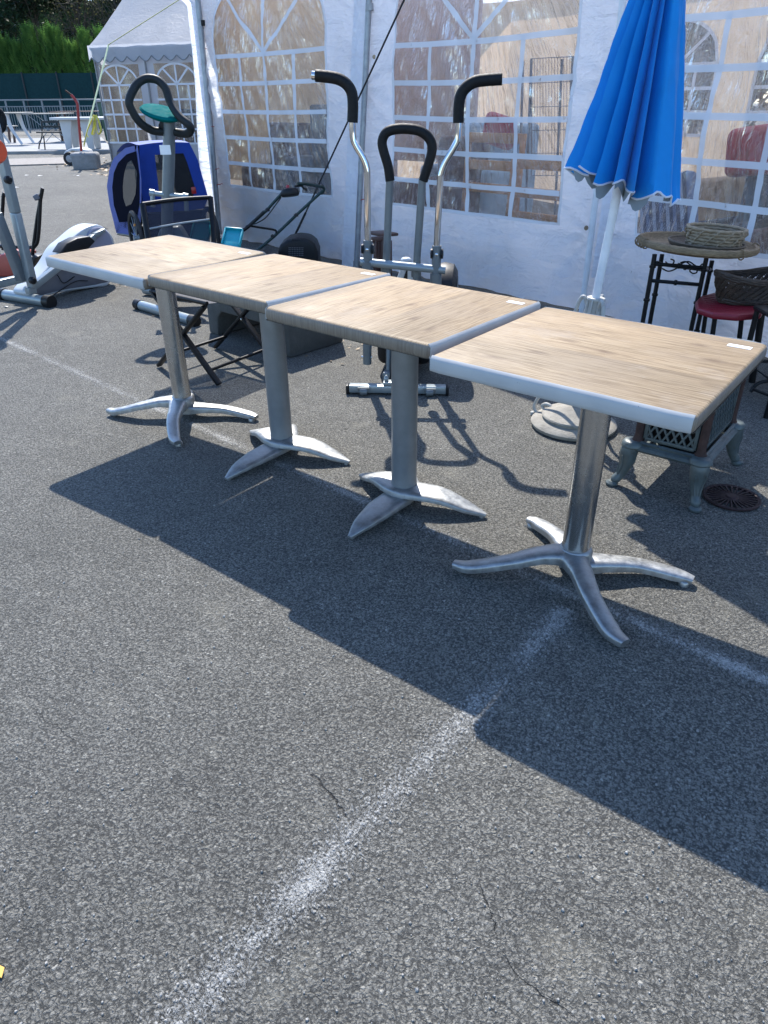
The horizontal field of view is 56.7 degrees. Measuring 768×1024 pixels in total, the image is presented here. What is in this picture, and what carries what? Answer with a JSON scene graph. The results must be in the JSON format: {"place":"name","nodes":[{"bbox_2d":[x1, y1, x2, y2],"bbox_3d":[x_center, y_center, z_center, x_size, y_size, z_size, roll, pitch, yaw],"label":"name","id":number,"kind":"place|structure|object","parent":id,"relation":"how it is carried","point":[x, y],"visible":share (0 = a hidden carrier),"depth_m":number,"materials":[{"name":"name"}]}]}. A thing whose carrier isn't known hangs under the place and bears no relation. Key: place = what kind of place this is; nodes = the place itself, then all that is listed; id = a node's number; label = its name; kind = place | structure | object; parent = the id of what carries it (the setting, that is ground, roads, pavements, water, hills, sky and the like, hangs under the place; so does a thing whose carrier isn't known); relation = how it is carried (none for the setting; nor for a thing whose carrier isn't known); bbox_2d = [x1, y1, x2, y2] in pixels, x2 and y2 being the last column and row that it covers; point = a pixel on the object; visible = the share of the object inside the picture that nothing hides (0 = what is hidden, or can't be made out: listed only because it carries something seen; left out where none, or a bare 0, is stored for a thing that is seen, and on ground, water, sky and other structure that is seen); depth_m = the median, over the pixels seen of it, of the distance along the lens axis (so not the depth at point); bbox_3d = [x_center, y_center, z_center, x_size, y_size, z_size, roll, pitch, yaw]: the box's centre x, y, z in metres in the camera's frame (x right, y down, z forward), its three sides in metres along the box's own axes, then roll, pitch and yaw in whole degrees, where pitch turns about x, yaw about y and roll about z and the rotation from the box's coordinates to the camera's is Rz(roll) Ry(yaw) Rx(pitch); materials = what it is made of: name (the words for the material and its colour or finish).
{"place":"outdoors","nodes":[
{"label":"outdoors","id":0,"kind":"place"},
{"bbox_2d":[7,125,17,142],"bbox_3d":[-11.728,-11.918,22.467,0.321,0.480,0.350,0,30,0],"label":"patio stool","id":1,"kind":"object","parent":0,"point":[9,135],"visible":0.64,"depth_m":22.46,"materials":[{"name":"grey"}]},
{"bbox_2d":[0,0,194,92],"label":"wooded bank","id":2,"kind":"structure","parent":0,"point":[42,19],"depth_m":53.18,"materials":[{"name":"green plant"}]},
{"bbox_2d":[0,103,767,1023],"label":"car park asphalt","id":3,"kind":"object","parent":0,"point":[76,459],"visible":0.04,"depth_m":1.87,"materials":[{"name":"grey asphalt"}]},
{"bbox_2d":[0,965,4,977],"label":"orange card","id":4,"kind":"object","parent":3,"relation":"on","point":[1,970],"visible":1,"depth_m":1.30,"materials":[{"name":"paper"}]},
{"bbox_2d":[0,31,18,73],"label":"hedge conifer","id":5,"kind":"object","parent":3,"relation":"on","point":[4,50],"visible":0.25,"depth_m":38.74,"materials":[{"name":"green plant"}]},
{"bbox_2d":[0,0,21,39],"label":"broadleaf tree","id":6,"kind":"object","parent":3,"relation":"on","point":[4,27],"visible":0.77,"depth_m":40.27,"materials":[{"name":"green plant"}]},
{"bbox_2d":[4,36,31,73],"bbox_3d":[-19.831,-23.786,39.302,1.987,4.537,2.074,2,30,4],"label":"hedge conifer","id":7,"kind":"object","parent":3,"relation":"on","point":[14,48],"visible":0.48,"depth_m":38.48,"materials":[{"name":"green plant"}]},
{"bbox_2d":[0,187,43,275],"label":"garden scarifier","id":8,"kind":"object","parent":3,"relation":"on","point":[5,269],"visible":0.52,"depth_m":6.56,"materials":[{"name":"black plastic"}]},
{"bbox_2d":[17,20,45,72],"bbox_3d":[-19.027,-23.970,38.983,2.039,5.162,1.964,0,30,0],"label":"hedge conifer","id":9,"kind":"object","parent":3,"relation":"on","point":[26,33],"visible":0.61,"depth_m":38.20,"materials":[{"name":"green plant"}]},
{"bbox_2d":[9,157,67,165],"bbox_3d":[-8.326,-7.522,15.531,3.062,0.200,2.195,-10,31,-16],"label":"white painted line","id":10,"kind":"object","parent":3,"relation":"on","point":[36,161],"depth_m":15.48,"materials":[{"name":"white paint"}]},
{"bbox_2d":[0,0,83,72],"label":"broadleaf tree","id":11,"kind":"object","parent":3,"relation":"on","point":[18,6],"visible":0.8,"depth_m":40.80,"materials":[{"name":"green plant"}]},
{"bbox_2d":[34,23,62,72],"bbox_3d":[-18.166,-23.977,39.151,1.919,4.995,2.028,-21,36,-32],"label":"hedge conifer","id":12,"kind":"object","parent":3,"relation":"on","point":[43,42],"visible":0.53,"depth_m":38.36,"materials":[{"name":"green plant"}]},
{"bbox_2d":[0,99,103,132],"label":"balustrade","id":13,"kind":"object","parent":3,"relation":"on","point":[42,106],"visible":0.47,"depth_m":29.73,"materials":[{"name":"grey metal"}]},
{"bbox_2d":[4,137,109,154],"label":"patio slab","id":14,"kind":"structure","parent":3,"relation":"on","point":[52,146],"depth_m":20.04,"materials":[{"name":"concrete"}]},
{"bbox_2d":[3,112,34,144],"bbox_3d":[-11.076,-11.380,21.137,1.228,0.841,0.800,0,30,0],"label":"plastic table","id":15,"kind":"object","parent":14,"relation":"on","point":[19,118],"visible":0.81,"depth_m":21.05,"materials":[{"name":"white plastic"}]},
{"bbox_2d":[22,113,73,142],"bbox_3d":[-10.455,-12.076,22.393,1.318,0.814,0.800,0,30,0],"label":"wire leg table","id":16,"kind":"object","parent":14,"relation":"on","point":[46,123],"visible":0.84,"depth_m":22.06,"materials":[{"name":"silver metal"}]},
{"bbox_2d":[36,121,61,148],"bbox_3d":[-8.800,-9.911,18.810,0.977,0.728,0.468,-2,30,-3],"label":"garden chair","id":17,"kind":"object","parent":14,"relation":"on","point":[42,131],"visible":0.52,"depth_m":18.82,"materials":[{"name":"grey metal"}]},
{"bbox_2d":[0,71,102,127],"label":"windbreak fence","id":18,"kind":"object","parent":14,"relation":"on","point":[21,85],"visible":0.49,"depth_m":38.56,"materials":[{"name":"green fabric"}]},
{"bbox_2d":[49,111,98,140],"bbox_3d":[-9.642,-12.552,23.159,1.978,0.850,0.900,-2,30,-2],"label":"plank table","id":19,"kind":"object","parent":14,"relation":"on","point":[61,136],"visible":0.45,"depth_m":22.70,"materials":[{"name":"white wood"}]},
{"bbox_2d":[49,117,103,149],"bbox_3d":[-7.849,-9.927,18.668,1.371,0.744,0.800,0,30,0],"label":"plastic table","id":20,"kind":"object","parent":14,"relation":"on","point":[69,127],"visible":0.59,"depth_m":18.51,"materials":[{"name":"white plastic"}]},
{"bbox_2d":[95,99,107,140],"bbox_3d":[-8.693,-12.567,22.850,0.700,1.169,0.780,0,30,0],"label":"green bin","id":21,"kind":"object","parent":14,"relation":"on","point":[98,101],"visible":0.18,"depth_m":22.47,"materials":[{"name":"plastic"}]},
{"bbox_2d":[0,108,113,307],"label":"elliptical trainer","id":22,"kind":"object","parent":3,"relation":"on","point":[40,282],"visible":0.91,"depth_m":5.64,"materials":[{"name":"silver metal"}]},
{"bbox_2d":[44,20,70,72],"bbox_3d":[-17.725,-24.186,39.298,1.997,5.203,2.193,20,36,31],"label":"hedge conifer","id":23,"kind":"object","parent":3,"relation":"on","point":[58,47],"visible":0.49,"depth_m":38.46,"materials":[{"name":"green plant"}]},
{"bbox_2d":[24,0,108,68],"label":"broadleaf tree","id":24,"kind":"object","parent":3,"relation":"on","point":[73,30],"visible":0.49,"depth_m":39.98,"materials":[{"name":"green plant"}]},
{"bbox_2d":[47,0,92,69],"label":"broadleaf tree","id":25,"kind":"object","parent":3,"relation":"on","point":[78,12],"visible":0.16,"depth_m":43.01,"materials":[{"name":"green plant"}]},
{"bbox_2d":[34,157,110,175],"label":"dry leaf litter","id":26,"kind":"object","parent":3,"relation":"on","point":[106,166],"visible":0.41,"depth_m":14.10,"materials":[{"name":"brown plant"}]},
{"bbox_2d":[60,33,86,72],"bbox_3d":[-16.835,-23.729,39.221,2.070,4.474,2.014,20,36,31],"label":"hedge conifer","id":27,"kind":"object","parent":3,"relation":"on","point":[71,60],"visible":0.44,"depth_m":38.41,"materials":[{"name":"green plant"}]},
{"bbox_2d":[63,147,92,165],"bbox_3d":[-6.360,-7.392,14.804,0.525,0.318,0.456,0,30,0],"label":"wheeled trolley","id":28,"kind":"object","parent":3,"relation":"on","point":[67,158],"visible":0.73,"depth_m":14.68,"materials":[{"name":"white plastic"}]},
{"bbox_2d":[74,22,95,72],"bbox_3d":[-16.031,-23.903,39.032,1.944,4.953,1.979,-11,32,-18],"label":"hedge conifer","id":29,"kind":"object","parent":3,"relation":"on","point":[84,40],"visible":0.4,"depth_m":38.19,"materials":[{"name":"green plant"}]},
{"bbox_2d":[70,152,100,169],"bbox_3d":[-5.815,-6.837,13.920,0.499,0.348,0.424,-5,30,-8],"label":"concrete weight","id":30,"kind":"object","parent":3,"relation":"on","point":[84,160],"visible":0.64,"depth_m":13.74,"materials":[{"name":"grey concrete"}]},
{"bbox_2d":[65,90,82,150],"bbox_3d":[-5.860,-7.448,13.569,0.208,1.029,0.048,0,30,0],"label":"red pole","id":31,"kind":"object","parent":30,"relation":"on","point":[78,117],"visible":1,"depth_m":13.54,"materials":[{"name":"metal"}]},
{"bbox_2d":[67,0,121,34],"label":"broadleaf tree","id":32,"kind":"object","parent":3,"relation":"on","point":[113,6],"visible":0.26,"depth_m":40.22,"materials":[{"name":"green plant"}]},
{"bbox_2d":[91,23,102,72],"bbox_3d":[-15.244,-24.029,39.205,2.041,4.987,1.996,20,36,31],"label":"hedge conifer","id":33,"kind":"object","parent":3,"relation":"on","point":[98,29],"visible":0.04,"depth_m":37.97,"materials":[{"name":"green plant"}]},
{"bbox_2d":[100,0,120,12],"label":"broadleaf tree","id":34,"kind":"object","parent":3,"relation":"on","point":[118,2],"visible":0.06,"depth_m":42.73,"materials":[{"name":"green plant"}]},
{"bbox_2d":[87,0,198,161],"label":"party tent","id":35,"kind":"object","parent":3,"relation":"on","point":[159,45],"visible":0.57,"depth_m":14.72,"materials":[{"name":"white fabric"}]},
{"bbox_2d":[83,0,178,146],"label":"yellow tie strap","id":36,"kind":"object","parent":35,"relation":"attached to","point":[94,117],"visible":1,"depth_m":13.87,"materials":[{"name":"yellow fabric"}]},
{"bbox_2d":[45,235,265,446],"bbox_3d":[-1.021,-0.827,3.411,0.694,0.806,0.695,20,36,31],"label":"bistro table","id":37,"kind":"object","parent":3,"relation":"on","point":[134,264],"visible":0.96,"depth_m":3.31,"materials":[{"name":"brown wood"}]},
{"bbox_2d":[107,140,220,243],"bbox_3d":[-2.339,-3.245,7.369,0.807,1.075,1.758,-15,33,-24],"label":"bicycle trailer","id":38,"kind":"object","parent":3,"relation":"on","point":[135,173],"visible":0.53,"depth_m":6.96,"materials":[{"name":"blue fabric"}]},
{"bbox_2d":[125,74,243,326],"bbox_3d":[-1.625,-2.270,5.183,1.154,1.564,0.621,20,36,31],"label":"exercise bike","id":39,"kind":"object","parent":3,"relation":"on","point":[168,116],"visible":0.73,"depth_m":4.94,"materials":[{"name":"silver metal"}]},
{"bbox_2d":[139,195,262,385],"bbox_3d":[-1.019,-1.337,4.202,0.717,0.896,0.694,20,36,31],"label":"folding chair","id":40,"kind":"object","parent":3,"relation":"on","point":[187,217],"visible":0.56,"depth_m":4.23,"materials":[{"name":"black paint"}]},
{"bbox_2d":[148,253,390,480],"bbox_3d":[-0.449,-0.615,3.042,0.720,0.799,0.717,20,36,31],"label":"bistro table","id":41,"kind":"object","parent":3,"relation":"on","point":[259,284],"visible":0.9,"depth_m":2.93,"materials":[{"name":"brown wood"}]},
{"bbox_2d":[207,303,342,356],"bbox_3d":[-0.743,-1.362,4.742,0.860,0.403,0.460,24,38,36],"label":"ballast block","id":42,"kind":"object","parent":3,"relation":"on","point":[222,318],"depth_m":4.59,"materials":[{"name":"concrete"}]},
{"bbox_2d":[241,122,311,189],"bbox_3d":[-1.119,-3.621,7.881,0.868,1.200,0.500,25,39,37],"label":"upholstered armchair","id":43,"kind":"object","parent":3,"relation":"on","point":[282,150],"visible":0.06,"depth_m":7.85,"materials":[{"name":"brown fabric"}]},
{"bbox_2d":[243,182,324,261],"bbox_3d":[-1.000,-2.514,6.462,1.014,0.859,0.825,-5,30,-7],"label":"lawn mower","id":44,"kind":"object","parent":3,"relation":"on","point":[302,245],"visible":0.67,"depth_m":6.59,"materials":[{"name":"black plastic"}]},
{"bbox_2d":[281,104,331,194],"bbox_3d":[-0.577,-3.424,7.361,0.948,1.368,0.500,25,39,37],"label":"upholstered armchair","id":45,"kind":"object","parent":3,"relation":"on","point":[291,173],"visible":0.09,"depth_m":7.44,"materials":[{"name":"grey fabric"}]},
{"bbox_2d":[139,600,585,1023],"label":"parking line","id":46,"kind":"object","parent":3,"relation":"on","point":[310,884],"visible":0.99,"depth_m":1.50,"materials":[{"name":"paint"}]},
{"bbox_2d":[0,336,767,690],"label":"parking line","id":47,"kind":"object","parent":3,"relation":"on","point":[642,624],"visible":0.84,"depth_m":2.36,"materials":[{"name":"paint"}]},
{"bbox_2d":[265,276,540,538],"bbox_3d":[0.077,-0.378,2.632,0.707,0.788,0.703,20,36,31],"label":"bistro table","id":48,"kind":"object","parent":3,"relation":"on","point":[408,323],"visible":0.98,"depth_m":2.48,"materials":[{"name":"brown wood"}]},
{"bbox_2d":[311,69,501,395],"bbox_3d":[0.127,-1.544,3.930,0.890,1.518,1.076,2,30,4],"label":"exercise machine","id":49,"kind":"object","parent":3,"relation":"on","point":[444,273],"visible":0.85,"depth_m":3.58,"materials":[{"name":"silver metal"}]},
{"bbox_2d":[393,0,482,176],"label":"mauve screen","id":50,"kind":"object","parent":3,"relation":"on","point":[452,27],"visible":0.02,"depth_m":7.97,"materials":[{"name":"clear plastic"}]},
{"bbox_2d":[393,135,489,212],"bbox_3d":[0.579,-3.128,7.109,0.800,1.088,0.660,-25,38,-36],"label":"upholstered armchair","id":51,"kind":"object","parent":3,"relation":"on","point":[450,174],"visible":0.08,"depth_m":7.00,"materials":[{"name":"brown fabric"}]},
{"bbox_2d":[182,0,767,357],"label":"marquee tent","id":52,"kind":"object","parent":3,"relation":"on","point":[556,262],"visible":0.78,"depth_m":6.00,"materials":[{"name":"white fabric"}]},
{"bbox_2d":[211,0,325,179],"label":"window","id":53,"kind":"structure","parent":52,"relation":"attached to","point":[254,21],"depth_m":7.78,"materials":[{"name":"clear plastic"}]},
{"bbox_2d":[295,0,404,233],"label":"guy rope","id":54,"kind":"object","parent":52,"relation":"attached to","point":[305,212],"visible":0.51,"depth_m":6.01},
{"bbox_2d":[420,123,538,215],"bbox_3d":[0.969,-3.411,7.411,0.800,1.109,0.934,-25,38,-36],"label":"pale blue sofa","id":55,"kind":"object","parent":3,"relation":"on","point":[489,205],"visible":0.16,"depth_m":7.08,"materials":[{"name":"fabric"}]},
{"bbox_2d":[483,112,517,149],"bbox_3d":[1.045,-3.445,6.439,0.120,0.305,0.366,-25,38,-36],"label":"scatter cushion","id":56,"kind":"object","parent":55,"relation":"on","point":[493,126],"visible":0.41,"depth_m":6.39,"materials":[{"name":"fabric"}]},
{"bbox_2d":[461,132,526,210],"bbox_3d":[0.820,-2.785,6.457,0.522,1.141,0.665,-25,38,-36],"label":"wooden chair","id":57,"kind":"object","parent":3,"relation":"on","point":[498,165],"visible":0.28,"depth_m":6.39,"materials":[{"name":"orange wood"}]},
{"bbox_2d":[505,159,561,221],"bbox_3d":[1.120,-2.402,5.960,0.522,0.967,0.595,-25,38,-36],"label":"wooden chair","id":58,"kind":"object","parent":3,"relation":"on","point":[550,166],"visible":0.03,"depth_m":5.98,"materials":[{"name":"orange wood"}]},
{"bbox_2d":[519,56,573,214],"bbox_3d":[1.439,-3.110,6.456,0.293,1.696,0.862,-25,38,-36],"label":"wire rack","id":59,"kind":"object","parent":3,"relation":"on","point":[559,129],"visible":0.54,"depth_m":6.20,"materials":[{"name":"black painted metal wire"}]},
{"bbox_2d":[530,294,616,441],"bbox_3d":[0.920,-0.682,3.314,0.410,0.623,0.444,2,30,5],"label":"parasol stand","id":60,"kind":"object","parent":3,"relation":"on","point":[560,421],"visible":0.47,"depth_m":3.37,"materials":[{"name":"stone"}]},
{"bbox_2d":[564,0,685,298],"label":"closed parasol","id":61,"kind":"object","parent":60,"relation":"on","point":[629,140],"visible":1,"depth_m":2.71,"materials":[{"name":"blue fabric"},{"name":"white painted metal"}]},
{"bbox_2d":[430,307,767,647],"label":"bistro table","id":62,"kind":"object","parent":3,"relation":"on","point":[599,370],"visible":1,"depth_m":2.04,"materials":[{"name":"brown wood"}]},
{"bbox_2d":[639,170,698,232],"bbox_3d":[2.008,-2.075,5.031,0.182,0.620,0.563,-19,35,-28],"label":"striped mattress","id":63,"kind":"object","parent":3,"relation":"on","point":[687,178],"visible":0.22,"depth_m":4.94,"materials":[{"name":"grey fabric"}]},
{"bbox_2d":[641,254,713,331],"bbox_3d":[1.693,-1.186,4.154,0.437,0.648,0.284,2,30,4],"label":"iron stand","id":64,"kind":"object","parent":3,"relation":"on","point":[703,268],"visible":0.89,"depth_m":3.99,"materials":[{"name":"black paint"}]},
{"bbox_2d":[635,230,759,260],"bbox_3d":[1.750,-1.498,3.986,0.649,0.090,0.649,20,36,31],"label":"woven tray","id":65,"kind":"object","parent":64,"relation":"on","point":[656,240],"visible":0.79,"depth_m":3.80,"materials":[{"name":"brown wicker"}]},
{"bbox_2d":[668,235,745,250],"bbox_3d":[1.781,-1.479,3.940,0.408,0.057,0.408,20,36,31],"label":"shallow basket","id":66,"kind":"object","parent":65,"relation":"on","point":[677,240],"visible":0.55,"depth_m":3.83,"materials":[{"name":"brown wicker"}]},
{"bbox_2d":[685,222,748,247],"bbox_3d":[1.819,-1.514,3.910,0.328,0.117,0.326,20,36,31],"label":"coiled basket","id":67,"kind":"object","parent":66,"relation":"on","point":[714,235],"visible":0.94,"depth_m":3.82,"materials":[{"name":"wicker"}]},
{"bbox_2d":[605,337,753,512],"bbox_3d":[1.234,-0.396,2.888,0.420,0.546,0.585,20,36,31],"label":"cast iron stove","id":68,"kind":"object","parent":3,"relation":"on","point":[699,450],"visible":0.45,"depth_m":2.80,"materials":[{"name":"grey metal"}]},
{"bbox_2d":[698,176,746,220],"bbox_3d":[2.991,-2.419,5.712,0.920,1.115,0.909,-19,35,-28],"label":"sand sofa","id":69,"kind":"object","parent":3,"relation":"on","point":[722,183],"visible":0.06,"depth_m":5.96,"materials":[{"name":"fabric"}]},
{"bbox_2d":[683,22,767,133],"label":"broadleaf tree","id":70,"kind":"object","parent":3,"relation":"on","point":[703,80],"visible":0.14,"depth_m":15.95,"materials":[{"name":"green plant"}]},
{"bbox_2d":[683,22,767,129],"bbox_3d":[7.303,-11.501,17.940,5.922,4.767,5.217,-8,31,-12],"label":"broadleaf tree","id":71,"kind":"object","parent":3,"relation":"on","point":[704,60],"visible":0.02,"depth_m":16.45,"materials":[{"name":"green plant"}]},
{"bbox_2d":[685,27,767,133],"bbox_3d":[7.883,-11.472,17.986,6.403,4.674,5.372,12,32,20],"label":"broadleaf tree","id":72,"kind":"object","parent":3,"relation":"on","point":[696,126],"visible":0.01,"depth_m":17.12,"materials":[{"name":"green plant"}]},
{"bbox_2d":[695,293,767,382],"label":"red seat chair","id":73,"kind":"object","parent":3,"relation":"on","point":[710,306],"visible":0.6,"depth_m":3.77,"materials":[{"name":"plastic"}]},
{"bbox_2d":[714,267,767,305],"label":"wicker basket","id":74,"kind":"object","parent":73,"relation":"on","point":[739,287],"visible":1,"depth_m":3.77,"materials":[{"name":"brown wicker"}]},
{"bbox_2d":[703,484,761,510],"bbox_3d":[1.382,-0.061,2.830,0.216,0.014,0.216,20,36,31],"label":"round grate","id":75,"kind":"object","parent":3,"relation":"on","point":[722,494],"visible":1,"depth_m":2.82,"materials":[{"name":"black metal"}]},
{"bbox_2d":[699,174,767,228],"bbox_3d":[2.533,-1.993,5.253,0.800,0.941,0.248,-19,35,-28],"label":"upholstered armchair","id":76,"kind":"object","parent":3,"relation":"on","point":[749,192],"visible":0.04,"depth_m":5.19,"materials":[{"name":"grey fabric"}]},
{"bbox_2d":[724,124,767,177],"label":"scatter cushion","id":77,"kind":"object","parent":76,"relation":"on","point":[752,153],"visible":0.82,"depth_m":5.00,"materials":[{"name":"red fabric"}]},
{"bbox_2d":[747,305,767,418],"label":"iron chair","id":78,"kind":"object","parent":3,"relation":"on","point":[761,309],"visible":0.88,"depth_m":3.65,"materials":[{"name":"black paint"}]},
{"bbox_2d":[371,230,397,275],"bbox_3d":[-0.028,-2.120,6.005,0.265,0.449,0.243,-19,35,-29],"label":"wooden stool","id":79,"kind":"object","parent":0,"point":[378,240],"visible":0.38,"depth_m":5.87,"materials":[{"name":"brown wood"}]},
{"bbox_2d":[750,227,767,253],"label":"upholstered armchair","id":80,"kind":"object","parent":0,"point":[755,238],"depth_m":4.87,"materials":[{"name":"grey fabric"}]}
]}

